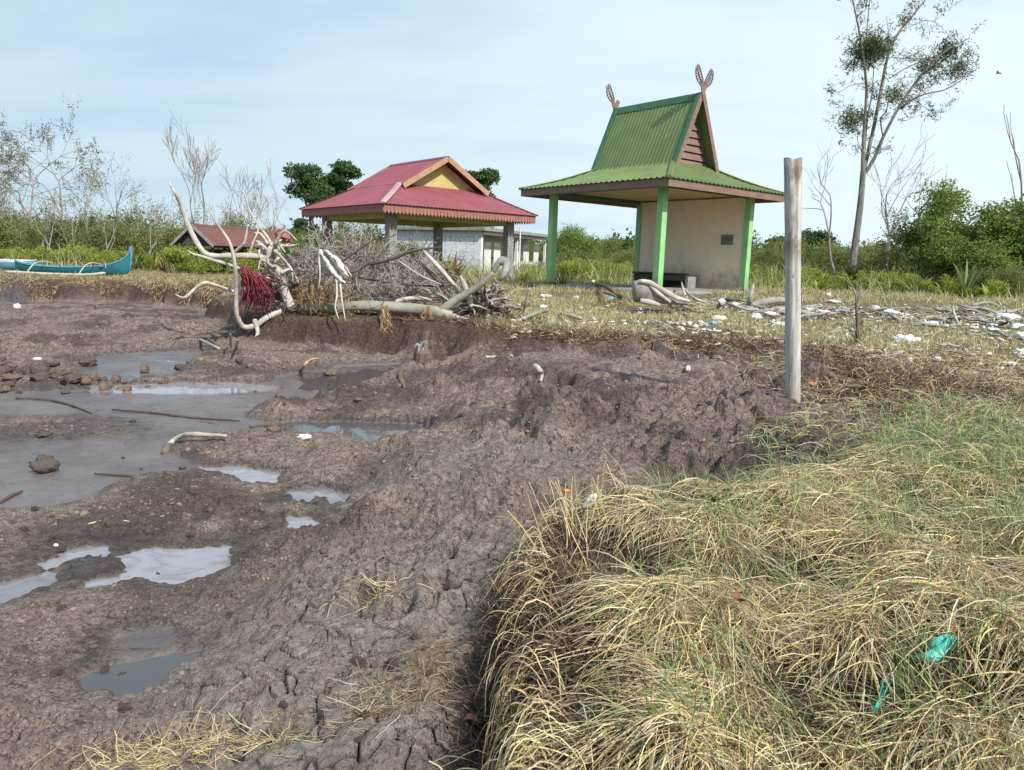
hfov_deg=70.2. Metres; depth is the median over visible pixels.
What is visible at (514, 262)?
white picket railing
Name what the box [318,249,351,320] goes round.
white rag
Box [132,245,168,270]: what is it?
leafy plant
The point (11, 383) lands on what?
mud clod
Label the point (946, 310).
debris stick
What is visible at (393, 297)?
dark brushwood
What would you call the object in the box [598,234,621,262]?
leafy shrub
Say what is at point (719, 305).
debris stick
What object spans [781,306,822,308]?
debris stick
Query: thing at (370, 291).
grey brushwood
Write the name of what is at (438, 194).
red roofed pavilion
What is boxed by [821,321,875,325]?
debris stick
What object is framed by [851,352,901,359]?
debris stick
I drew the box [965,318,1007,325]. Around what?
debris stick
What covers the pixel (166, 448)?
driftwood stick
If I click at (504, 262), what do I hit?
driftwood piece
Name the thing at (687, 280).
wooden bench
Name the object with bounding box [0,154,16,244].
bare tree
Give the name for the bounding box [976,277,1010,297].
leafy shrub
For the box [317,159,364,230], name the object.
broadleaf tree
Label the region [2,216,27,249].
leafy shrub
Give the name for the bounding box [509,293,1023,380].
litter chips
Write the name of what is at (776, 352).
debris stick
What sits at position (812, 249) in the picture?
leafy shrub
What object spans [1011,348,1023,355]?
foam block
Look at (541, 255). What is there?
leafy shrub
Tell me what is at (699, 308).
debris stick
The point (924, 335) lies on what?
debris stick
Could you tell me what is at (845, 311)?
debris stick
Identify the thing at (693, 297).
driftwood stick
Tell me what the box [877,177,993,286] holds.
mangrove tree
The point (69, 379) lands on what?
mud clod
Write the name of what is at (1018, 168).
dead tree
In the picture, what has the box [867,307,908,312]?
debris stick
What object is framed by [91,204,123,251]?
bare sapling
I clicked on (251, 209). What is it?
bare sapling
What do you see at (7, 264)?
weathered dinghy
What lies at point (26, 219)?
bare sapling
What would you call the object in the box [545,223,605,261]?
mangrove tree
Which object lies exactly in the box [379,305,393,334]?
dry strips
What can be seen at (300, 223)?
broadleaf tree
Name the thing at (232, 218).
bare sapling
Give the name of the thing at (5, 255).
leafy shrub
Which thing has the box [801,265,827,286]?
leafy shrub
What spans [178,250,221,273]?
leafy shrub
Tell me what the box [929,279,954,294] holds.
leafy plant
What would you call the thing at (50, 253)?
leafy shrub
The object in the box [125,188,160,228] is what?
bare sapling
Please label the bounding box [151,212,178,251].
bare sapling
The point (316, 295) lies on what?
dry strips
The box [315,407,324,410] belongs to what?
mud clod
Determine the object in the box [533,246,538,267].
door
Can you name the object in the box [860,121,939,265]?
bare tree
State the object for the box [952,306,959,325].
driftwood stick
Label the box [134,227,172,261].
leafy shrub
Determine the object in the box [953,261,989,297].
leafy plant
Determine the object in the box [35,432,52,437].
mud clod
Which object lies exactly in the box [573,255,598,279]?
leafy shrub
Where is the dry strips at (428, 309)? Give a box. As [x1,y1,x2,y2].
[420,306,432,318]
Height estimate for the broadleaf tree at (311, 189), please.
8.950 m
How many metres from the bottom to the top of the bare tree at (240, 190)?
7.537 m
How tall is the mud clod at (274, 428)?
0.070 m
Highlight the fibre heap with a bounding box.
[366,286,432,304]
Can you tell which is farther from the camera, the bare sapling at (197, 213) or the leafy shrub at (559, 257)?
the bare sapling at (197, 213)
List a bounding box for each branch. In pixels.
[342,236,377,262]
[348,246,441,272]
[352,283,399,285]
[353,275,457,286]
[395,296,431,301]
[398,260,441,284]
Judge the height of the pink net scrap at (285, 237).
0.274 m
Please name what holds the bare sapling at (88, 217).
on the ground at (138, 631)
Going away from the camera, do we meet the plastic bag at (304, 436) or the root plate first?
the plastic bag at (304, 436)
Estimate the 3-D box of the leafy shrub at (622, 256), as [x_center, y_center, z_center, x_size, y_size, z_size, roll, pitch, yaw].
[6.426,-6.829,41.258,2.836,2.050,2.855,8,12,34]
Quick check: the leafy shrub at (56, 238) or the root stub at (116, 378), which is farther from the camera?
the leafy shrub at (56, 238)
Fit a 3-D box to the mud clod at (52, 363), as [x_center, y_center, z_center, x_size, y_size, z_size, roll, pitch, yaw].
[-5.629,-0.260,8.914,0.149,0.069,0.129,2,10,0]
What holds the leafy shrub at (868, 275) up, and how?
on the ground at (138, 631)
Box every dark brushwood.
[329,253,450,311]
[358,251,451,314]
[450,282,531,317]
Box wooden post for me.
[784,157,801,402]
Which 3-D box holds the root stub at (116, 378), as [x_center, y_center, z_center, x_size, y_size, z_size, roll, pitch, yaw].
[-4.792,-0.075,8.821,0.094,0.134,0.126,2,10,0]
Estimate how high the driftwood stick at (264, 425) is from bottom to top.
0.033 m
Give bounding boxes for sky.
[0,0,1023,251]
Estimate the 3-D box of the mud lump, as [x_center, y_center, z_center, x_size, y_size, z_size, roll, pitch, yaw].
[-3.342,0.577,5.206,0.192,0.151,0.159,2,10,0]
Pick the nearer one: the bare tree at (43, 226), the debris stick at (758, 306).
the debris stick at (758, 306)
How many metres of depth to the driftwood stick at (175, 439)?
5.82 m
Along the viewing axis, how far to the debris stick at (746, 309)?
14.31 m
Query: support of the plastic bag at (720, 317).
on the ground at (138, 631)
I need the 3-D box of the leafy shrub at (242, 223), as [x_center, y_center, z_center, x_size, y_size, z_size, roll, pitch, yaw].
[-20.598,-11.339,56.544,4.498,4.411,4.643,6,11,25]
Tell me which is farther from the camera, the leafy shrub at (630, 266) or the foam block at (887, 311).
the leafy shrub at (630, 266)
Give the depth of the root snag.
11.73 m
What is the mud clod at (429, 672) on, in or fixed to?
on the ground at (138, 631)
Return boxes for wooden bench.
[633,271,697,287]
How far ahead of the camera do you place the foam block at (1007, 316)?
14.24 m
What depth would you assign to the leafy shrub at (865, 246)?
44.91 m
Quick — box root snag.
[168,182,323,336]
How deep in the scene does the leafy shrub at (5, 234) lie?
39.06 m
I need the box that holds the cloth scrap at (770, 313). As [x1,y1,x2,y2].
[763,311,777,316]
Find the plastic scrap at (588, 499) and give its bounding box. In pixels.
[583,493,596,509]
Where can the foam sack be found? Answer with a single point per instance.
(909, 337)
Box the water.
[0,354,419,695]
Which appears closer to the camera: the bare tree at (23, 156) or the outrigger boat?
the outrigger boat
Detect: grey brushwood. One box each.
[215,267,297,313]
[218,282,297,313]
[342,269,392,313]
[387,267,488,314]
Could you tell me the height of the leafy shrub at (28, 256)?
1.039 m
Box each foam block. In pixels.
[826,299,840,303]
[882,309,900,313]
[994,313,1021,320]
[1008,323,1023,328]
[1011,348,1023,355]
[1014,332,1023,339]
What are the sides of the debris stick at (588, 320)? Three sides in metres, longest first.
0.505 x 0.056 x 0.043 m
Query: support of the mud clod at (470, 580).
on the ground at (138, 631)
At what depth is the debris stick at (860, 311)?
15.53 m
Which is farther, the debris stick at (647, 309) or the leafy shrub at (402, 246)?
the leafy shrub at (402, 246)
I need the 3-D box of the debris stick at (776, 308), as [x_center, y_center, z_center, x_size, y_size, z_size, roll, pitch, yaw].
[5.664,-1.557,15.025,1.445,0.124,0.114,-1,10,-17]
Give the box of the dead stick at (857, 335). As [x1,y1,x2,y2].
[835,281,876,346]
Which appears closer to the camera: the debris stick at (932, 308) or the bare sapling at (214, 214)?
the debris stick at (932, 308)
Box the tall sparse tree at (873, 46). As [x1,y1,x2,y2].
[821,0,985,288]
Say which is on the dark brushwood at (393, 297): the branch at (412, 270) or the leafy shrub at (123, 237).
the branch at (412, 270)
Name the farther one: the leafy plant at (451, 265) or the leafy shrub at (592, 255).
the leafy shrub at (592, 255)
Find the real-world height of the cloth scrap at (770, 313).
0.123 m
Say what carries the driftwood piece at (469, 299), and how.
attached to the root plate
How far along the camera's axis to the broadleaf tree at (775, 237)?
77.77 m
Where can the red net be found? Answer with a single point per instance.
(259, 285)
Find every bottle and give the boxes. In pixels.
[14,303,20,308]
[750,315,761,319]
[916,321,938,324]
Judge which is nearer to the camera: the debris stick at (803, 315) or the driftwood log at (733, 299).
the debris stick at (803, 315)
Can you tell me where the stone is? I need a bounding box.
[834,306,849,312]
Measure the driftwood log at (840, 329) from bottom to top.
0.117 m
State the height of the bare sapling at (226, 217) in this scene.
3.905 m
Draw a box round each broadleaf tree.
[282,162,336,225]
[291,218,320,235]
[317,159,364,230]
[465,167,500,196]
[619,237,634,249]
[753,233,784,262]
[784,227,846,259]
[866,241,897,262]
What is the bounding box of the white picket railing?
[513,261,545,271]
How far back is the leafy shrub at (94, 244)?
39.52 m
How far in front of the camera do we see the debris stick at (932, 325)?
11.81 m
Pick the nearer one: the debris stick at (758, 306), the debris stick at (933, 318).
the debris stick at (933, 318)
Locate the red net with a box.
[238,264,280,317]
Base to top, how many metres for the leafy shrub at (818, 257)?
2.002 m
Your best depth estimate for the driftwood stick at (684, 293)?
15.62 m
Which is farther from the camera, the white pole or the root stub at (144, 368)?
the white pole
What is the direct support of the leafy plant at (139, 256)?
on the ground at (138, 631)
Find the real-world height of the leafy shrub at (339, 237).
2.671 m
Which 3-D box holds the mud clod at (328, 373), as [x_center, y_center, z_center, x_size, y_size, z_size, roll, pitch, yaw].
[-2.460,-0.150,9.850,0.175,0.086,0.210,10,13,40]
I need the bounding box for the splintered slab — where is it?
[410,250,458,300]
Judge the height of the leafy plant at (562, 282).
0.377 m
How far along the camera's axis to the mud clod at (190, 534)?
4.08 m
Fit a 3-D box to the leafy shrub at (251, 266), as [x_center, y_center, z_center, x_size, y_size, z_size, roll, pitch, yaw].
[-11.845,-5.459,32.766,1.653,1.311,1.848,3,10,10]
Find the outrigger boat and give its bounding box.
[6,246,131,275]
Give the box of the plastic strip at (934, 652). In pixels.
[870,634,956,716]
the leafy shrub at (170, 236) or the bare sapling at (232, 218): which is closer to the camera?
the leafy shrub at (170, 236)
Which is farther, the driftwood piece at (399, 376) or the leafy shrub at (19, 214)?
the leafy shrub at (19, 214)
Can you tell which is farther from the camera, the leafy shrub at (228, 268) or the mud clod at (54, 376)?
the leafy shrub at (228, 268)
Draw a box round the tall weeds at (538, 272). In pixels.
[0,244,1023,300]
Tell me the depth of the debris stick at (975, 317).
14.34 m
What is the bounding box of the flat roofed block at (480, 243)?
[397,226,547,275]
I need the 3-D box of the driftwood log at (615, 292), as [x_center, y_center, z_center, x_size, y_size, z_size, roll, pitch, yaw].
[2.666,-2.596,19.982,0.956,0.412,7.892,2,10,0]
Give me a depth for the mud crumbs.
3.65 m
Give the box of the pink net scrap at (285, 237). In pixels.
[274,228,291,243]
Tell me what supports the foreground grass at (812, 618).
on the ground at (138, 631)
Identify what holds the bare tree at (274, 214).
on the ground at (138, 631)
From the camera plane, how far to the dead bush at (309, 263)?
17.17 m
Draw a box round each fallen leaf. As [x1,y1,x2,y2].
[462,713,481,724]
[732,588,745,601]
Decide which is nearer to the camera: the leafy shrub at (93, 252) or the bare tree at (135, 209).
the leafy shrub at (93, 252)
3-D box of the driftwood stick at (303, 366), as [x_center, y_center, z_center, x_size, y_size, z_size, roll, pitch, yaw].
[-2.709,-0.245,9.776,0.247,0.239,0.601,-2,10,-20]
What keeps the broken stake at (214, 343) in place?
on the ground at (138, 631)
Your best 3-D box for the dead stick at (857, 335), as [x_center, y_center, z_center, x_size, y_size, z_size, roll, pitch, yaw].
[4.358,-0.865,9.236,0.536,0.888,0.605,7,11,29]
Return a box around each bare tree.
[0,90,110,240]
[0,119,107,225]
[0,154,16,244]
[27,195,57,260]
[54,153,145,230]
[58,167,101,240]
[122,186,181,224]
[137,197,168,228]
[161,111,220,247]
[217,158,272,225]
[252,160,300,229]
[782,141,845,281]
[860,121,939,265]
[879,197,928,281]
[880,164,961,218]
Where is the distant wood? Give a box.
[18,211,921,273]
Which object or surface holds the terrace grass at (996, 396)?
on the ground at (138, 631)
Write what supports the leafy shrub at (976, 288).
on the ground at (138, 631)
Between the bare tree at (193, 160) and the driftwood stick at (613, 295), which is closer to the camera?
the driftwood stick at (613, 295)
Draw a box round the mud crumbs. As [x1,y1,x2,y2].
[0,299,846,769]
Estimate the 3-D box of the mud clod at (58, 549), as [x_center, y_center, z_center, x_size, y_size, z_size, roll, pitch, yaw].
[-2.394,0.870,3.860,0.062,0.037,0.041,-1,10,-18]
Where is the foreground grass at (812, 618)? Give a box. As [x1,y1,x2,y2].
[429,409,1023,769]
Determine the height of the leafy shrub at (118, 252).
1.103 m
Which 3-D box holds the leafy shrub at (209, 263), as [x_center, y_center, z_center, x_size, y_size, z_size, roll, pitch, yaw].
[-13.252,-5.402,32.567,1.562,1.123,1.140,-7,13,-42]
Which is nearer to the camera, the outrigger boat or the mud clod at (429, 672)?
the mud clod at (429, 672)
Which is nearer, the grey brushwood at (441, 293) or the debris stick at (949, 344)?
the debris stick at (949, 344)
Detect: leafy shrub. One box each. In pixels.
[0,206,46,248]
[0,209,46,246]
[0,214,41,256]
[0,215,24,250]
[0,247,10,258]
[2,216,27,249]
[3,248,25,259]
[4,247,27,259]
[8,222,50,257]
[13,250,51,263]
[22,244,63,264]
[32,213,94,260]
[43,248,71,265]
[59,209,107,248]
[62,242,88,264]
[64,207,113,264]
[72,225,116,263]
[76,248,95,265]
[81,221,142,261]
[82,247,118,265]
[90,205,153,259]
[91,249,126,264]
[111,248,126,256]
[130,218,192,266]
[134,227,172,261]
[135,253,157,269]
[158,243,197,273]
[159,244,202,273]
[173,225,209,248]
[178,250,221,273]
[200,258,224,273]
[205,218,249,250]
[209,251,247,273]
[217,247,258,264]
[225,211,255,228]
[231,249,263,272]
[278,229,301,259]
[314,221,358,245]
[335,229,375,260]
[337,239,384,268]
[351,223,384,266]
[397,239,430,272]
[529,239,542,266]
[539,248,564,267]
[555,250,580,278]
[556,258,585,280]
[568,248,606,273]
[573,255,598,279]
[577,260,606,280]
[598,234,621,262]
[601,259,632,279]
[603,248,633,265]
[603,261,632,281]
[622,261,632,277]
[625,241,634,254]
[748,264,779,283]
[749,242,783,278]
[750,230,767,263]
[750,245,784,271]
[757,236,809,269]
[777,230,831,274]
[801,240,858,278]
[801,247,837,281]
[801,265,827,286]
[817,238,884,265]
[819,270,853,290]
[829,261,868,288]
[838,244,907,274]
[851,268,889,290]
[864,241,925,280]
[872,223,922,273]
[883,270,922,292]
[892,244,949,289]
[917,278,935,294]
[934,273,958,295]
[951,264,1004,292]
[951,285,981,297]
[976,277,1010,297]
[994,264,1023,298]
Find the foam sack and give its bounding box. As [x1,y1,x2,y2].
[891,334,920,345]
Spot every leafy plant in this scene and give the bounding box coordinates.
[98,246,153,269]
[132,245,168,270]
[148,258,174,271]
[418,253,462,282]
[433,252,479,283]
[516,269,534,280]
[555,274,576,283]
[801,277,831,290]
[897,277,941,293]
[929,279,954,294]
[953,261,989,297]
[981,284,1001,296]
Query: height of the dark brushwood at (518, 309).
0.841 m
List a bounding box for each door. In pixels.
[483,242,490,272]
[493,242,500,268]
[514,244,520,260]
[523,245,528,262]
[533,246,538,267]
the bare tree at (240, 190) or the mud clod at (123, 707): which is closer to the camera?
the mud clod at (123, 707)
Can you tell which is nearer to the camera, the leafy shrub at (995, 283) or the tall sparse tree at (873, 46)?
the leafy shrub at (995, 283)
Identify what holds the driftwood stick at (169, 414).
on the ground at (138, 631)
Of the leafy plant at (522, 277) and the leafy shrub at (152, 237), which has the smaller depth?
the leafy plant at (522, 277)
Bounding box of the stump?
[413,340,430,363]
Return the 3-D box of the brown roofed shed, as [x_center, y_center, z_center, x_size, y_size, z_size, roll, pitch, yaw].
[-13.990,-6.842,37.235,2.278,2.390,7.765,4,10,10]
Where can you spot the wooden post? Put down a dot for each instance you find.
(792, 193)
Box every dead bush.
[254,217,400,297]
[261,220,449,301]
[346,224,472,296]
[413,254,475,291]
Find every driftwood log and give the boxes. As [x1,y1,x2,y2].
[592,284,631,299]
[708,297,744,301]
[744,297,784,310]
[746,283,753,306]
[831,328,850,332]
[978,309,1021,318]
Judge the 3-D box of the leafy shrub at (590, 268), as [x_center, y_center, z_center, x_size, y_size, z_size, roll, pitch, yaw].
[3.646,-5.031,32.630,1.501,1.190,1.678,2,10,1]
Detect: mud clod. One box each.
[0,365,13,373]
[0,372,22,380]
[0,385,11,392]
[2,380,15,386]
[6,363,17,367]
[18,526,29,531]
[29,365,49,373]
[29,371,50,381]
[31,506,39,511]
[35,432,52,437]
[39,363,50,368]
[45,361,59,366]
[49,373,60,378]
[49,668,64,676]
[50,368,68,375]
[53,545,66,552]
[56,603,66,611]
[60,374,81,384]
[60,390,69,393]
[78,358,97,366]
[99,664,109,672]
[117,701,132,712]
[174,363,183,369]
[186,532,195,537]
[235,357,243,363]
[266,425,281,431]
[278,700,287,708]
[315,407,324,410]
[322,370,336,375]
[349,656,366,667]
[354,735,363,742]
[361,709,369,719]
[387,656,398,668]
[411,633,420,639]
[425,669,433,675]
[463,578,472,582]
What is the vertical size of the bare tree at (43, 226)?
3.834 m
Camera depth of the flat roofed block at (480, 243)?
40.73 m
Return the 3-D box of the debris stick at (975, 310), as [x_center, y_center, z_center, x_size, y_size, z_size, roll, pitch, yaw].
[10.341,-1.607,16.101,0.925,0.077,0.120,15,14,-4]
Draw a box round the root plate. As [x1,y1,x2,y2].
[453,277,522,318]
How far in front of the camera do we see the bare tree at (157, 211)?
42.79 m
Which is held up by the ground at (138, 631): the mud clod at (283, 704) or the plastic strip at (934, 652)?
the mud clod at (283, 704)
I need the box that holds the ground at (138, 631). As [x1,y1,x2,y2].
[0,261,1023,769]
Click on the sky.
(515, 88)
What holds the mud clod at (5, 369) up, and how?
on the ground at (138, 631)
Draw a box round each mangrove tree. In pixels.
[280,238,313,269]
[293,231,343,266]
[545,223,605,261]
[597,236,625,256]
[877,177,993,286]
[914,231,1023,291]
[948,193,1023,295]
[992,208,1023,270]
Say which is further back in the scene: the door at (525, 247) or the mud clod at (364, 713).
the door at (525, 247)
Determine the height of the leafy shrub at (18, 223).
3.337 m
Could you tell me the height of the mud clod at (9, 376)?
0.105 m
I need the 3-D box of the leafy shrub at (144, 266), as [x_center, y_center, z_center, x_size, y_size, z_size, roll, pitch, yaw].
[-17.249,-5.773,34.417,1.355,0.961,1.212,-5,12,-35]
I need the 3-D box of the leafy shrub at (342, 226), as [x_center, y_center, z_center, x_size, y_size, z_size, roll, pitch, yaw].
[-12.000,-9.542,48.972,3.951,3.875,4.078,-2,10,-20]
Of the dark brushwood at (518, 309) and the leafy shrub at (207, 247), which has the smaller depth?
the dark brushwood at (518, 309)
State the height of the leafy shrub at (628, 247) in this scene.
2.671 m
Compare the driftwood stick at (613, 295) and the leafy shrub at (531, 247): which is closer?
the driftwood stick at (613, 295)
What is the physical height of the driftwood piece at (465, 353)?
0.339 m
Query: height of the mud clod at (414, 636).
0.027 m
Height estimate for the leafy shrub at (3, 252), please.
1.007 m
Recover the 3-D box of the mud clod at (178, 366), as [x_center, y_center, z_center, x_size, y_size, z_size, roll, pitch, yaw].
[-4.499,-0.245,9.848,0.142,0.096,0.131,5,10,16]
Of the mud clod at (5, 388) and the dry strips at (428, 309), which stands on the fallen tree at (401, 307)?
the dry strips at (428, 309)
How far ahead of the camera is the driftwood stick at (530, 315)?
12.87 m
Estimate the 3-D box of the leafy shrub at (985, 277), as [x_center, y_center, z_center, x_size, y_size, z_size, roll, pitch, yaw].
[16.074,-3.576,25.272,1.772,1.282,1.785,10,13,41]
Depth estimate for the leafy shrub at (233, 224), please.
45.67 m
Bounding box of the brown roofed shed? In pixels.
[169,223,285,272]
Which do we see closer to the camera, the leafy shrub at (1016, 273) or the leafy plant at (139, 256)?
the leafy shrub at (1016, 273)
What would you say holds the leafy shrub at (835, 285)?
on the ground at (138, 631)
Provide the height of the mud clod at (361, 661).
0.035 m
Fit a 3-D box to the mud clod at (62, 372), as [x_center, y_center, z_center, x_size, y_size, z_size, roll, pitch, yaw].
[-5.333,-0.128,8.587,0.184,0.132,0.202,10,13,40]
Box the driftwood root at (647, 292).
[632,279,689,306]
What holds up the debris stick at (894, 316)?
on the ground at (138, 631)
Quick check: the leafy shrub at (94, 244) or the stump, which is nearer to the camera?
the stump
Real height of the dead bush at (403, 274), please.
2.140 m
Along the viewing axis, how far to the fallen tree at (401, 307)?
12.09 m
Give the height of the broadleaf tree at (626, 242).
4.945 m
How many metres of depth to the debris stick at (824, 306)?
16.32 m
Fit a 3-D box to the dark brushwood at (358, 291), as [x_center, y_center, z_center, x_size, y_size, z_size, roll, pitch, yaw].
[-2.303,-1.534,13.037,2.706,1.695,1.687,2,10,0]
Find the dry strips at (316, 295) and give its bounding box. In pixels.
[297,279,326,316]
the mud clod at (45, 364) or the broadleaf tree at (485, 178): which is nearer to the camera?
the mud clod at (45, 364)
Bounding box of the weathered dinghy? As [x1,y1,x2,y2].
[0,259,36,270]
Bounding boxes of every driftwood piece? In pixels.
[397,362,405,388]
[441,344,477,362]
[459,276,472,306]
[491,256,510,280]
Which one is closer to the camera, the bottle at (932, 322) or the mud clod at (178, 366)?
the mud clod at (178, 366)
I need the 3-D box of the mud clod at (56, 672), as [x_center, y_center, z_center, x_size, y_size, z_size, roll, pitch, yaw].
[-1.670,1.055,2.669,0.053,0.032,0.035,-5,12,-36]
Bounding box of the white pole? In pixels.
[518,227,520,275]
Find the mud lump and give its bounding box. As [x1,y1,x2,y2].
[28,454,59,473]
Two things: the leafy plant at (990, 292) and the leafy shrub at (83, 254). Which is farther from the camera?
the leafy shrub at (83, 254)
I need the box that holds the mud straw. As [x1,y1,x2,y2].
[6,563,528,769]
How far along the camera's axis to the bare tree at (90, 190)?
41.68 m
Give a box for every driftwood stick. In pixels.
[0,490,22,503]
[15,397,92,413]
[94,473,134,476]
[112,409,239,420]
[160,442,172,453]
[167,432,227,444]
[249,423,279,427]
[300,358,318,371]
[515,309,549,322]
[532,363,543,381]
[559,312,585,319]
[603,292,636,302]
[681,282,690,302]
[684,288,723,303]
[948,315,965,320]
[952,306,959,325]
[971,301,1000,307]
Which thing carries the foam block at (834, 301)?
on the ground at (138, 631)
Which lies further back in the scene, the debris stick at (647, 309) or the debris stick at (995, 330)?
the debris stick at (647, 309)
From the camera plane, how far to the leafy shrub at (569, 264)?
33.34 m
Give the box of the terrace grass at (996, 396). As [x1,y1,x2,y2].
[0,268,1023,521]
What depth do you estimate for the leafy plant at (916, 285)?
24.81 m
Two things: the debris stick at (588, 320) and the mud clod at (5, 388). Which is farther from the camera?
the debris stick at (588, 320)
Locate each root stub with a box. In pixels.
[80,376,91,385]
[89,372,100,380]
[99,381,111,390]
[111,373,120,381]
[122,385,131,391]
[140,364,149,372]
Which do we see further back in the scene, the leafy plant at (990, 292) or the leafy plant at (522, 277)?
the leafy plant at (522, 277)
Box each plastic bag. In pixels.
[296,434,311,439]
[710,315,727,320]
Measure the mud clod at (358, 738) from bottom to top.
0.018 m
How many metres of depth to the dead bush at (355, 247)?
16.50 m
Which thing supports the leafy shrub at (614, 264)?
on the ground at (138, 631)
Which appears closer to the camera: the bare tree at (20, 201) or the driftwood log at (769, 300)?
the driftwood log at (769, 300)
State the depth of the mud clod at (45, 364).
8.77 m
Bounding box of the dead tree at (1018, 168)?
[1004,112,1022,208]
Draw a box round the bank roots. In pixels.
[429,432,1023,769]
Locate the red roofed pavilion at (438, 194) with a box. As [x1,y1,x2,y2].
[299,156,537,281]
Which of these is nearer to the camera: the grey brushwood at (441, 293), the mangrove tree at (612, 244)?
the grey brushwood at (441, 293)
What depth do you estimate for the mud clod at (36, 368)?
8.52 m
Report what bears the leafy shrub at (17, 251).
on the ground at (138, 631)
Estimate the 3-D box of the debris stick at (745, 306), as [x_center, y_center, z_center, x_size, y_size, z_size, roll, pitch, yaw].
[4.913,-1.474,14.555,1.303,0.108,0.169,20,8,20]
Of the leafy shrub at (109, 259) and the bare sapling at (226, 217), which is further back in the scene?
the bare sapling at (226, 217)
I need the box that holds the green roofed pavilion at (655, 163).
[518,64,783,294]
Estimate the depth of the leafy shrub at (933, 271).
27.53 m
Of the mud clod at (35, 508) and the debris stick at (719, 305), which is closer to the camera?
the mud clod at (35, 508)
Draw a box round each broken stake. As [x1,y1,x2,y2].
[199,338,220,348]
[208,337,223,348]
[229,334,233,347]
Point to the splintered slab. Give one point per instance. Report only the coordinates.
(443, 272)
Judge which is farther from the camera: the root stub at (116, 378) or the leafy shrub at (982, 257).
the leafy shrub at (982, 257)
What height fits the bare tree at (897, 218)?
3.774 m
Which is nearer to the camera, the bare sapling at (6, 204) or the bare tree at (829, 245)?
the bare tree at (829, 245)
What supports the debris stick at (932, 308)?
on the ground at (138, 631)
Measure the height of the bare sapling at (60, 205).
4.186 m
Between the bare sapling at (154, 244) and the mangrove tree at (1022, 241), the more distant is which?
the bare sapling at (154, 244)
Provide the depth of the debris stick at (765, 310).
14.43 m
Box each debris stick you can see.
[577,318,602,321]
[635,308,671,311]
[662,320,681,326]
[673,304,726,309]
[681,306,712,314]
[716,301,721,309]
[726,302,752,307]
[729,302,764,311]
[745,309,784,313]
[752,304,767,308]
[760,350,807,354]
[770,306,814,310]
[772,310,849,318]
[776,311,827,320]
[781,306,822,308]
[801,304,854,309]
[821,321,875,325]
[829,310,866,313]
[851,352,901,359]
[859,307,886,312]
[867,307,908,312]
[880,313,912,316]
[886,316,917,319]
[888,313,901,321]
[906,323,955,328]
[908,331,947,335]
[914,306,963,309]
[914,315,966,323]
[926,310,961,315]
[933,307,960,315]
[933,342,965,348]
[940,350,966,353]
[951,315,989,318]
[957,304,998,312]
[959,306,986,313]
[962,332,1005,335]
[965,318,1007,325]
[986,327,1014,338]
[1002,307,1023,312]
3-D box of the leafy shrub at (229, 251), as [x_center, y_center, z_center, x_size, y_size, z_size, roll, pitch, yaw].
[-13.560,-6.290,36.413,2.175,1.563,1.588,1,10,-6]
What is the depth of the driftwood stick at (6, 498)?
4.66 m
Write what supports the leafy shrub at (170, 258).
on the ground at (138, 631)
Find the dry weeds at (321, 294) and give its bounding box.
[255,272,367,314]
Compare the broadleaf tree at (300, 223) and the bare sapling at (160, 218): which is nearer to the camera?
the bare sapling at (160, 218)
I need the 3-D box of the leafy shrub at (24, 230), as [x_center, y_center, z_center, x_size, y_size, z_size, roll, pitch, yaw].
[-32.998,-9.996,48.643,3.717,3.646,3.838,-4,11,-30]
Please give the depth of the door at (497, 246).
42.27 m
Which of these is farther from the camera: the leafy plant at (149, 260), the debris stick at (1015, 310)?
the leafy plant at (149, 260)
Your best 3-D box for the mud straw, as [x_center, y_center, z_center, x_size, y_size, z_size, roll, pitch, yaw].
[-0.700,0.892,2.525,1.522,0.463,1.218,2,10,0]
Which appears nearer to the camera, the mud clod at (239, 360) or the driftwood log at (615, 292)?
the mud clod at (239, 360)
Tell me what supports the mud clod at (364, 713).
on the ground at (138, 631)
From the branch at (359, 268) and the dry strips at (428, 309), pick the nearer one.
the dry strips at (428, 309)
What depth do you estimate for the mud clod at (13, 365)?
8.79 m
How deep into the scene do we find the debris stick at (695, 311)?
14.45 m
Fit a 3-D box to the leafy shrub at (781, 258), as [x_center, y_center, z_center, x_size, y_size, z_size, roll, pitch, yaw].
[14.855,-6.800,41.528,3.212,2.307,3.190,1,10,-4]
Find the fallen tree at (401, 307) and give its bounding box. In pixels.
[285,271,494,318]
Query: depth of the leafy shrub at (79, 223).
42.36 m
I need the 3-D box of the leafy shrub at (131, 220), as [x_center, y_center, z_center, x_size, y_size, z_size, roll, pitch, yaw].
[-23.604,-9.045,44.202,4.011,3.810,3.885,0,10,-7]
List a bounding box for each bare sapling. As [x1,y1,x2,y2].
[0,192,13,224]
[0,194,29,238]
[23,204,56,261]
[32,186,61,247]
[41,206,70,245]
[47,188,92,258]
[68,191,116,265]
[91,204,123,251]
[115,208,146,231]
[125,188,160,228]
[134,201,182,254]
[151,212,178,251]
[153,212,173,225]
[171,205,202,227]
[178,198,210,227]
[202,203,229,224]
[215,185,257,228]
[221,207,238,226]
[224,207,241,223]
[246,189,274,254]
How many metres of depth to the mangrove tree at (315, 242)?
39.20 m

